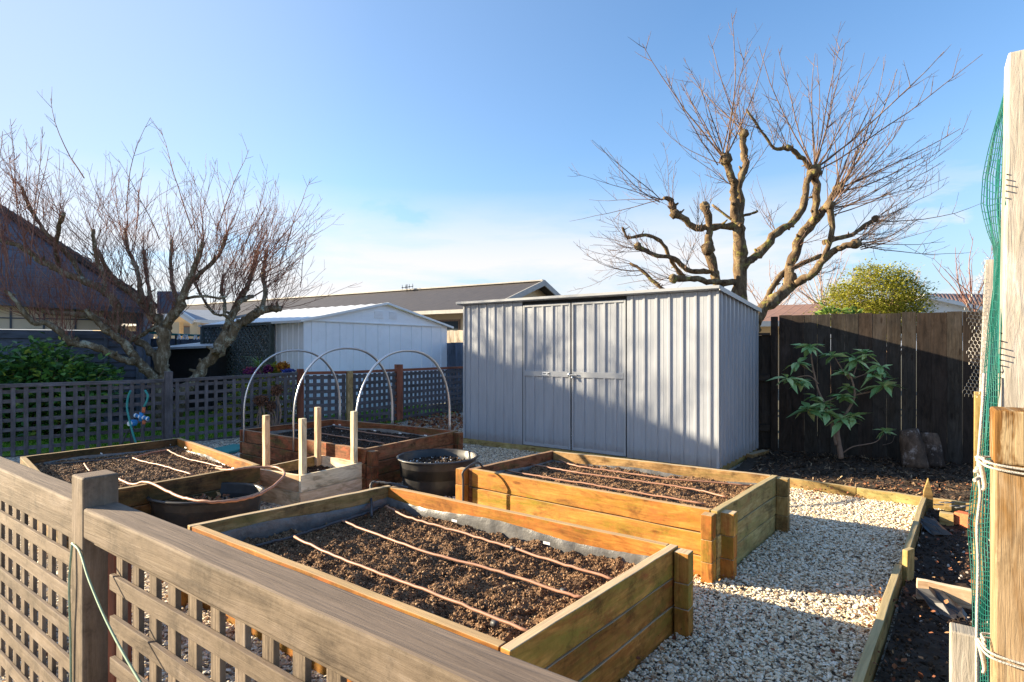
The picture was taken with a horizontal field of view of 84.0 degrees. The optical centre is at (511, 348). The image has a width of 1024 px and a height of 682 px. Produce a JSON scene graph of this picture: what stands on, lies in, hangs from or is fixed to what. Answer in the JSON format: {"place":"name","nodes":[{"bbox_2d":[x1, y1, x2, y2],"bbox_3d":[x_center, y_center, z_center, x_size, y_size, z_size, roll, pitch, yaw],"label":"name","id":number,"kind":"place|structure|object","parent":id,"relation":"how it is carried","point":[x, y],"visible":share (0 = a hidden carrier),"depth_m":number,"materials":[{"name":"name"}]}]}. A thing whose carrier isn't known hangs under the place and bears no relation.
{"place":"outdoors","nodes":[
{"label":"outdoors","id":0,"kind":"place"},
{"bbox_2d":[2,401,455,455],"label":"lawn","id":1,"kind":"structure","parent":0,"point":[44,450],"depth_m":9.18,"materials":[{"name":"green plant"}]},
{"bbox_2d":[0,331,140,437],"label":"laurel bush","id":2,"kind":"object","parent":1,"relation":"on","point":[23,364],"visible":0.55,"depth_m":9.09,"materials":[{"name":"green plant"}]},
{"bbox_2d":[0,205,182,422],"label":"black house","id":3,"kind":"structure","parent":1,"relation":"on","point":[9,321],"depth_m":10.90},
{"bbox_2d":[149,331,199,344],"bbox_3d":[-8.630,0.455,14.525,2.433,1.944,1.068,0,0,0],"label":"clothesline","id":4,"kind":"object","parent":1,"relation":"on","point":[177,336],"visible":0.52,"depth_m":14.05,"materials":[{"name":"plastic"}]},
{"bbox_2d":[0,94,361,430],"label":"bare tree","id":5,"kind":"object","parent":1,"relation":"on","point":[114,328],"visible":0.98,"depth_m":10.12,"materials":[{"name":"brown plant"}]},
{"bbox_2d":[153,343,235,412],"bbox_3d":[-7.318,0.595,13.955,2.110,1.710,2.048,0,0,14],"label":"black lean to","id":6,"kind":"object","parent":1,"relation":"on","point":[183,359],"visible":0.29,"depth_m":13.11,"materials":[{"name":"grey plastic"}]},
{"bbox_2d":[220,391,255,426],"bbox_3d":[-4.910,1.102,10.310,0.615,0.696,0.551,0,0,0],"label":"spiky plant","id":7,"kind":"object","parent":1,"relation":"on","point":[239,401],"visible":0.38,"depth_m":10.27,"materials":[{"name":"green plant"}]},
{"bbox_2d":[242,366,260,413],"bbox_3d":[-4.957,0.888,10.809,0.310,1.127,0.310,0,0,39],"label":"pansy clump","id":8,"kind":"object","parent":1,"relation":"on","point":[249,371],"visible":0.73,"depth_m":10.76,"materials":[{"name":"purple plant"}]},
{"bbox_2d":[248,355,276,394],"bbox_3d":[-4.894,0.780,10.981,0.586,1.341,0.601,0,0,13],"label":"spiky plant","id":9,"kind":"object","parent":1,"relation":"on","point":[257,362],"visible":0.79,"depth_m":10.96,"materials":[{"name":"green plant"}]},
{"bbox_2d":[262,364,274,385],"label":"pansy clump","id":10,"kind":"object","parent":1,"relation":"on","point":[266,370],"visible":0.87,"depth_m":10.97,"materials":[{"name":"purple plant"}]},
{"bbox_2d":[268,361,280,398],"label":"yellow leaf plant","id":11,"kind":"object","parent":1,"relation":"on","point":[274,365],"visible":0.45,"depth_m":11.05,"materials":[{"name":"green plant"}]},
{"bbox_2d":[275,361,289,413],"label":"orange flowers","id":12,"kind":"object","parent":1,"relation":"on","point":[283,365],"visible":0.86,"depth_m":10.97,"materials":[{"name":"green plant"}]},
{"bbox_2d":[198,302,453,417],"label":"garden shed","id":13,"kind":"structure","parent":1,"relation":"on","point":[379,331],"depth_m":13.15,"materials":[{"name":"white paint"}]},
{"bbox_2d":[200,322,273,415],"bbox_3d":[-6.398,0.444,13.143,3.010,2.048,0.100,0,0,35],"label":"lattice screen","id":14,"kind":"object","parent":13,"relation":"attached to","point":[204,337],"visible":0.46,"depth_m":12.88,"materials":[{"name":"grey wood"}]},
{"bbox_2d":[280,368,295,421],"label":"blue flowers","id":15,"kind":"object","parent":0,"point":[287,371],"visible":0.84,"depth_m":10.69,"materials":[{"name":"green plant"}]},
{"bbox_2d":[93,279,559,337],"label":"long house","id":16,"kind":"structure","parent":0,"point":[437,303],"depth_m":22.30,"materials":[{"name":"grey metal"}]},
{"bbox_2d":[437,319,459,330],"bbox_3d":[-2.361,-0.550,19.512,1.400,0.900,0.070,0,0,31],"label":"window","id":17,"kind":"structure","parent":16,"relation":"in","point":[455,323],"depth_m":19.25,"materials":[{"name":"grey glass"}]},
{"bbox_2d":[0,412,941,681],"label":"gravel ground","id":18,"kind":"structure","parent":0,"point":[266,504],"depth_m":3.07,"materials":[{"name":"beige gravel"}]},
{"bbox_2d":[121,390,148,443],"bbox_3d":[-5.431,0.984,8.234,0.392,0.797,0.153,0,0,0],"label":"tap timer","id":19,"kind":"object","parent":18,"relation":"on","point":[141,417],"visible":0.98,"depth_m":8.18,"materials":[{"name":"blue plastic"}]},
{"bbox_2d":[20,438,259,559],"bbox_3d":[-3.455,1.245,5.217,2.446,0.453,1.432,0,0,44],"label":"raised garden bed","id":20,"kind":"object","parent":18,"relation":"on","point":[207,479],"visible":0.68,"depth_m":5.25,"materials":[{"name":"brown wood"}]},
{"bbox_2d":[43,449,285,503],"bbox_3d":[-2.861,1.037,4.887,3.188,0.142,1.037,0,0,36],"label":"irrigation line","id":21,"kind":"object","parent":20,"relation":"on","point":[209,501],"visible":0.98,"depth_m":4.70,"materials":[{"name":"brown plastic"}]},
{"bbox_2d":[146,482,264,528],"bbox_3d":[-2.380,1.280,4.440,0.869,0.339,0.649,0,0,0],"label":"black plastic tub","id":22,"kind":"object","parent":18,"relation":"on","point":[184,514],"visible":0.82,"depth_m":4.19,"materials":[{"name":"plastic"}]},
{"bbox_2d":[183,492,233,501],"bbox_3d":[-2.332,1.236,4.464,0.503,0.214,0.359,0,0,0],"label":"dead plant","id":23,"kind":"object","parent":22,"relation":"in","point":[203,496],"visible":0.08,"depth_m":4.47,"materials":[{"name":"brown plant"}]},
{"bbox_2d":[213,444,239,453],"bbox_3d":[-4.025,1.430,8.151,0.407,0.031,0.587,0,0,13],"label":"shade cloth","id":24,"kind":"object","parent":18,"relation":"on","point":[231,448],"visible":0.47,"depth_m":8.09,"materials":[{"name":"teal fabric"}]},
{"bbox_2d":[252,395,268,426],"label":"hydrangea heads","id":25,"kind":"object","parent":18,"relation":"on","point":[259,401],"visible":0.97,"depth_m":9.34,"materials":[{"name":"brown plant"}]},
{"bbox_2d":[265,400,276,425],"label":"hydrangea heads","id":26,"kind":"object","parent":18,"relation":"on","point":[270,406],"visible":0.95,"depth_m":9.44,"materials":[{"name":"brown plant"}]},
{"bbox_2d":[270,384,283,425],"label":"hydrangea heads","id":27,"kind":"object","parent":18,"relation":"on","point":[277,390],"visible":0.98,"depth_m":9.49,"materials":[{"name":"brown plant"}]},
{"bbox_2d":[0,456,577,681],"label":"lattice fence","id":28,"kind":"object","parent":18,"relation":"on","point":[340,635],"visible":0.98,"depth_m":1.52,"materials":[{"name":"beige wood"}]},
{"bbox_2d":[68,542,141,681],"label":"garden twine","id":29,"kind":"object","parent":28,"relation":"hanging from","point":[102,613],"visible":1,"depth_m":1.75,"materials":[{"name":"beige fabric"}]},
{"bbox_2d":[258,407,363,505],"bbox_3d":[-1.995,1.047,5.668,0.718,0.847,0.808,0,0,30],"label":"planter box","id":30,"kind":"object","parent":18,"relation":"on","point":[317,475],"visible":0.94,"depth_m":5.48,"materials":[{"name":"brown wood"}]},
{"bbox_2d":[240,419,462,489],"bbox_3d":[-1.965,1.245,7.046,2.487,0.470,1.550,0,0,36],"label":"raised garden bed","id":31,"kind":"object","parent":18,"relation":"on","point":[380,461],"visible":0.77,"depth_m":6.75,"materials":[{"name":"brown wood"}]},
{"bbox_2d":[243,349,340,441],"bbox_3d":[-2.900,0.578,7.625,0.025,1.144,1.451,0,0,36],"label":"cloche hoop","id":32,"kind":"object","parent":31,"relation":"attached to","point":[323,360],"visible":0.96,"depth_m":7.56,"materials":[{"name":"metal"}]},
{"bbox_2d":[293,347,393,450],"bbox_3d":[-2.040,0.563,7.049,0.025,1.174,1.530,0,0,35],"label":"cloche hoop","id":33,"kind":"object","parent":31,"relation":"attached to","point":[380,365],"visible":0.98,"depth_m":7.00,"materials":[{"name":"metal"}]},
{"bbox_2d":[313,427,408,443],"bbox_3d":[-2.115,1.099,7.095,1.564,0.022,0.925,0,0,37],"label":"irrigation line","id":34,"kind":"object","parent":31,"relation":"on","point":[364,432],"visible":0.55,"depth_m":7.20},
{"bbox_2d":[356,349,450,429],"bbox_3d":[-1.190,0.578,6.477,0.024,1.144,1.611,0,0,31],"label":"cloche hoop","id":35,"kind":"object","parent":31,"relation":"attached to","point":[440,371],"visible":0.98,"depth_m":6.75,"materials":[{"name":"metal"}]},
{"bbox_2d":[181,485,692,681],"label":"raised garden bed","id":36,"kind":"object","parent":18,"relation":"on","point":[603,629],"visible":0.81,"depth_m":2.91,"materials":[{"name":"brown wood"}]},
{"bbox_2d":[255,481,613,631],"bbox_3d":[-0.433,1.068,3.276,2.099,0.181,1.154,0,0,35],"label":"irrigation line","id":37,"kind":"object","parent":36,"relation":"on","point":[495,623],"visible":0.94,"depth_m":3.05,"materials":[{"name":"beige plastic"}]},
{"bbox_2d":[396,448,478,497],"bbox_3d":[-0.760,1.268,5.820,0.838,0.364,0.838,0,0,0],"label":"black plastic tub","id":38,"kind":"object","parent":18,"relation":"on","point":[431,471],"visible":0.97,"depth_m":5.52,"materials":[{"name":"plastic"}]},
{"bbox_2d":[2,410,980,681],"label":"fallen leaves","id":39,"kind":"object","parent":18,"relation":"on","point":[454,424],"visible":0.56,"depth_m":3.98,"materials":[{"name":"brown plant"}]},
{"bbox_2d":[456,285,761,469],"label":"garden shed","id":40,"kind":"structure","parent":18,"relation":"on","point":[669,375],"depth_m":7.36,"materials":[{"name":"grey paint"}]},
{"bbox_2d":[523,303,570,449],"bbox_3d":[0.475,0.367,7.897,0.773,1.985,0.029,0,0,36],"label":"door","id":41,"kind":"structure","parent":40,"relation":"in","point":[546,327],"depth_m":7.90,"materials":[{"name":"grey paint"}]},
{"bbox_2d":[572,300,625,456],"bbox_3d":[1.125,0.367,7.430,0.783,1.985,0.022,0,0,36],"label":"door","id":42,"kind":"structure","parent":40,"relation":"in","point":[598,327],"depth_m":7.43,"materials":[{"name":"grey paint"}]},
{"bbox_2d":[456,451,789,586],"bbox_3d":[0.866,1.245,4.675,2.301,0.470,1.439,0,0,38],"label":"raised garden bed","id":43,"kind":"object","parent":18,"relation":"on","point":[718,535],"visible":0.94,"depth_m":4.31,"materials":[{"name":"brown wood"}]},
{"bbox_2d":[461,459,748,504],"bbox_3d":[0.691,1.184,4.625,1.944,0.492,1.442,0,0,41],"label":"irrigation line","id":44,"kind":"object","parent":43,"relation":"on","point":[470,465],"visible":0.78,"depth_m":4.65,"materials":[{"name":"brown plastic"}]},
{"bbox_2d":[790,478,986,515],"bbox_3d":[3.498,1.415,5.442,1.600,0.134,0.055,0,0,41],"label":"timber edging","id":45,"kind":"object","parent":18,"relation":"on","point":[879,495],"visible":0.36,"depth_m":5.45,"materials":[{"name":"brown wood"}]},
{"bbox_2d":[852,497,926,681],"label":"timber edging","id":46,"kind":"object","parent":18,"relation":"on","point":[879,631],"visible":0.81,"depth_m":2.99,"materials":[{"name":"brown wood"}]},
{"bbox_2d":[923,478,932,510],"bbox_3d":[3.709,1.311,5.074,0.069,0.318,0.035,0,0,26],"label":"pointed stake","id":47,"kind":"object","parent":18,"relation":"on","point":[927,492],"visible":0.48,"depth_m":5.06,"materials":[{"name":"brown wood"}]},
{"bbox_2d":[2,350,989,516],"bbox_3d":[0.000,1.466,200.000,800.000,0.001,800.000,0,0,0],"label":"ground","id":48,"kind":"structure","parent":0,"point":[571,430],"depth_m":14.02,"materials":[{"name":"brown soil"}]},
{"bbox_2d":[0,371,297,456],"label":"lattice fence","id":49,"kind":"object","parent":48,"relation":"on","point":[167,402],"visible":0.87,"depth_m":8.56,"materials":[{"name":"wood"}]},
{"bbox_2d":[151,338,199,369],"bbox_3d":[-9.804,0.571,16.427,5.402,1.758,0.088,0,0,4],"label":"paling fence","id":50,"kind":"object","parent":48,"relation":"on","point":[172,341],"visible":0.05,"depth_m":16.38,"materials":[{"name":"grey wood"}]},
{"bbox_2d":[155,310,229,338],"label":"cream house","id":51,"kind":"structure","parent":48,"relation":"on","point":[187,321],"depth_m":23.00,"materials":[{"name":"white paint"}]},
{"bbox_2d":[184,326,189,333],"bbox_3d":[-13.619,-0.762,23.878,0.538,0.420,0.125,0,0,0],"label":"window","id":52,"kind":"structure","parent":51,"relation":"in","point":[186,328],"depth_m":23.82,"materials":[{"name":"grey glass"}]},
{"bbox_2d":[211,369,304,426],"bbox_3d":[-4.676,0.946,10.606,1.488,1.137,1.640,0,0,0],"label":"border plant","id":53,"kind":"object","parent":48,"relation":"on","point":[229,410],"visible":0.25,"depth_m":10.65,"materials":[{"name":"plant"}]},
{"bbox_2d":[297,364,462,423],"bbox_3d":[-2.320,0.930,11.442,0.444,1.240,4.127,0,0,40],"label":"lattice fence","id":54,"kind":"object","parent":48,"relation":"on","point":[397,380],"visible":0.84,"depth_m":11.06,"materials":[{"name":"brown wood"}]},
{"bbox_2d":[447,342,462,403],"bbox_3d":[-0.942,0.651,14.898,6.152,1.658,0.088,0,0,34],"label":"paling fence","id":55,"kind":"object","parent":48,"relation":"on","point":[455,354],"visible":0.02,"depth_m":15.23,"materials":[{"name":"grey wood"}]},
{"bbox_2d":[447,330,462,342],"bbox_3d":[-1.470,0.306,16.117,7.139,1.688,0.088,0,0,32],"label":"paling fence","id":56,"kind":"object","parent":48,"relation":"on","point":[453,336],"visible":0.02,"depth_m":16.17,"materials":[{"name":"beige wood"}]},
{"bbox_2d":[757,333,770,449],"bbox_3d":[2.955,0.628,8.306,1.583,1.705,0.145,0,0,26],"label":"paling fence","id":57,"kind":"object","parent":48,"relation":"on","point":[764,391],"visible":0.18,"depth_m":7.99,"materials":[{"name":"black wood"}]},
{"bbox_2d":[747,260,803,304],"bbox_3d":[8.724,-0.717,18.969,2.836,4.341,1.845,0,0,0],"label":"bare tree","id":58,"kind":"object","parent":48,"relation":"on","point":[787,299],"visible":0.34,"depth_m":18.88,"materials":[{"name":"brown plant"}]},
{"bbox_2d":[569,8,982,331],"bbox_3d":[4.749,-2.299,10.413,7.738,7.494,2.746,0,0,-10],"label":"bare tree","id":59,"kind":"object","parent":48,"relation":"on","point":[743,262],"visible":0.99,"depth_m":10.29,"materials":[{"name":"brown plant"}]},
{"bbox_2d":[759,304,821,388],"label":"tiled house","id":60,"kind":"structure","parent":48,"relation":"on","point":[797,309],"depth_m":15.53,"materials":[{"name":"brown tile"}]},
{"bbox_2d":[776,246,876,306],"bbox_3d":[11.010,-1.156,20.026,3.262,5.223,2.144,0,0,0],"label":"bare tree","id":61,"kind":"object","parent":48,"relation":"on","point":[821,290],"visible":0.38,"depth_m":20.06,"materials":[{"name":"brown plant"}]},
{"bbox_2d":[814,301,869,314],"bbox_3d":[5.187,0.344,8.982,0.744,2.220,0.715,0,0,0],"label":"leafy plant","id":62,"kind":"object","parent":48,"relation":"on","point":[826,310],"visible":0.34,"depth_m":8.91,"materials":[{"name":"green plant"}]},
{"bbox_2d":[788,258,948,354],"bbox_3d":[7.982,-0.289,12.766,3.254,3.490,2.428,0,0,-16],"label":"evergreen bush","id":63,"kind":"object","parent":48,"relation":"on","point":[905,301],"visible":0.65,"depth_m":12.46,"materials":[{"name":"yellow plant"}]},
{"bbox_2d":[771,311,996,464],"bbox_3d":[5.807,0.513,6.927,4.837,1.973,0.140,0,0,26],"label":"paling fence","id":64,"kind":"object","parent":48,"relation":"on","point":[945,406],"visible":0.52,"depth_m":7.37,"materials":[{"name":"black wood"}]},
{"bbox_2d":[869,293,982,340],"bbox_3d":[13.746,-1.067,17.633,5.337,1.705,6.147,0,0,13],"label":"tiled house","id":65,"kind":"structure","parent":48,"relation":"on","point":[954,303],"depth_m":15.30,"materials":[{"name":"grey tile"}]},
{"bbox_2d":[933,231,997,311],"bbox_3d":[10.446,-0.668,12.897,1.187,4.243,1.215,0,0,-35],"label":"bare tree","id":66,"kind":"object","parent":48,"relation":"on","point":[965,298],"visible":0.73,"depth_m":13.04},
{"bbox_2d":[0,0,1023,349],"label":"sky","id":67,"kind":"structure","parent":0,"point":[446,135],"materials":[{"name":"blue"}]},
{"bbox_2d":[733,447,989,510],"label":"mulch ground","id":68,"kind":"structure","parent":0,"point":[747,464],"depth_m":6.55,"materials":[{"name":"brown wood"}]},
{"bbox_2d":[746,449,768,458],"bbox_3d":[3.256,1.400,7.548,0.461,0.072,0.092,0,0,-41],"label":"timber offcut","id":69,"kind":"object","parent":68,"relation":"on","point":[756,453],"visible":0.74,"depth_m":7.49,"materials":[{"name":"brown wood"}]},
{"bbox_2d":[767,343,904,458],"bbox_3d":[4.006,0.653,7.039,1.601,1.452,0.688,0,0,0],"label":"broadleaf shrub","id":70,"kind":"object","parent":68,"relation":"on","point":[841,419],"visible":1,"depth_m":7.08,"materials":[{"name":"green plant"}]},
{"bbox_2d":[899,428,928,468],"bbox_3d":[4.815,1.192,6.810,0.282,0.486,0.274,0,0,0],"label":"split log","id":71,"kind":"object","parent":68,"relation":"on","point":[912,449],"visible":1,"depth_m":6.75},
{"bbox_2d":[920,432,945,467],"bbox_3d":[5.068,1.219,6.860,0.265,0.429,0.254,0,0,0],"label":"split log","id":72,"kind":"object","parent":68,"relation":"on","point":[934,450],"visible":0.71,"depth_m":6.79,"materials":[{"name":"wood"}]},
{"bbox_2d":[876,508,989,681],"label":"border soil","id":73,"kind":"structure","parent":0,"point":[916,629],"depth_m":2.99,"materials":[{"name":"black soil"}]},
{"bbox_2d":[920,516,951,534],"bbox_3d":[3.272,1.378,4.419,0.175,0.087,0.250,0,0,0],"label":"weed mat","id":74,"kind":"object","parent":73,"relation":"on","point":[933,526],"visible":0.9,"depth_m":4.41,"materials":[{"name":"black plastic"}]},
{"bbox_2d":[916,587,968,619],"bbox_3d":[2.329,1.376,3.081,0.175,0.093,0.250,0,0,0],"label":"weed mat","id":75,"kind":"object","parent":73,"relation":"on","point":[934,598],"visible":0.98,"depth_m":3.08,"materials":[{"name":"black fabric"}]},
{"bbox_2d":[916,578,971,609],"bbox_3d":[2.406,1.375,3.174,0.253,0.139,0.042,0,0,31],"label":"divider board","id":76,"kind":"object","parent":73,"relation":"on","point":[960,596],"visible":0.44,"depth_m":3.14,"materials":[{"name":"brown wood"}]},
{"bbox_2d":[939,511,953,525],"bbox_3d":[3.533,1.380,4.623,0.093,0.100,0.070,0,0,40],"label":"timber block","id":77,"kind":"object","parent":73,"relation":"on","point":[946,518],"depth_m":4.60,"materials":[{"name":"brown wood"}]},
{"bbox_2d":[933,501,971,510],"bbox_3d":[3.768,1.336,4.845,0.094,0.050,0.281,0,0,-32],"label":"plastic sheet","id":78,"kind":"object","parent":73,"relation":"on","point":[962,506],"visible":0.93,"depth_m":4.84,"materials":[{"name":"black plastic"}]},
{"bbox_2d":[954,510,972,527],"bbox_3d":[3.632,1.375,4.573,0.092,0.121,0.104,0,0,-31],"label":"clay brick","id":79,"kind":"object","parent":73,"relation":"on","point":[960,518],"visible":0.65,"depth_m":4.55,"materials":[{"name":"orange brick"}]},
{"bbox_2d":[949,622,979,681],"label":"short post","id":80,"kind":"object","parent":73,"relation":"on","point":[961,653],"visible":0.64,"depth_m":1.73,"materials":[{"name":"beige wood"}]},
{"bbox_2d":[973,391,984,596],"bbox_3d":[2.665,0.847,3.250,0.050,1.207,0.049,0,0,36],"label":"netting post","id":81,"kind":"object","parent":73,"relation":"on","point":[977,403],"visible":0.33,"depth_m":3.24,"materials":[{"name":"brown wood"}]},
{"bbox_2d":[979,259,993,394],"bbox_3d":[2.756,-0.127,3.300,0.075,0.782,0.067,0,0,36],"label":"netting post","id":82,"kind":"object","parent":73,"relation":"on","point":[989,270],"visible":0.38,"depth_m":3.29,"materials":[{"name":"beige wood"}]},
{"bbox_2d":[962,257,989,396],"bbox_3d":[2.620,-0.120,3.200,0.202,0.797,0.063,0,0,0],"label":"chicken wire","id":83,"kind":"object","parent":82,"relation":"hanging from","point":[978,329],"visible":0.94,"depth_m":3.19,"materials":[{"name":"grey metal"}]},
{"bbox_2d":[990,406,1023,681],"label":"mossy post","id":84,"kind":"object","parent":73,"relation":"on","point":[1006,546],"visible":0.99,"depth_m":1.41,"materials":[{"name":"brown wood"}]},
{"bbox_2d":[972,373,1023,681],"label":"white rope","id":85,"kind":"object","parent":84,"relation":"attached to","point":[981,641],"visible":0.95,"depth_m":1.60,"materials":[{"name":"white fabric"}]},
{"bbox_2d":[998,50,1023,407],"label":"tall post","id":86,"kind":"object","parent":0,"point":[1012,302],"visible":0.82,"depth_m":1.60,"materials":[{"name":"beige wood"}]},
{"bbox_2d":[967,93,1007,681],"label":"garden netting","id":87,"kind":"object","parent":86,"relation":"hanging from","point":[996,319],"visible":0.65,"depth_m":2.15,"materials":[{"name":"green plastic"}]}
]}

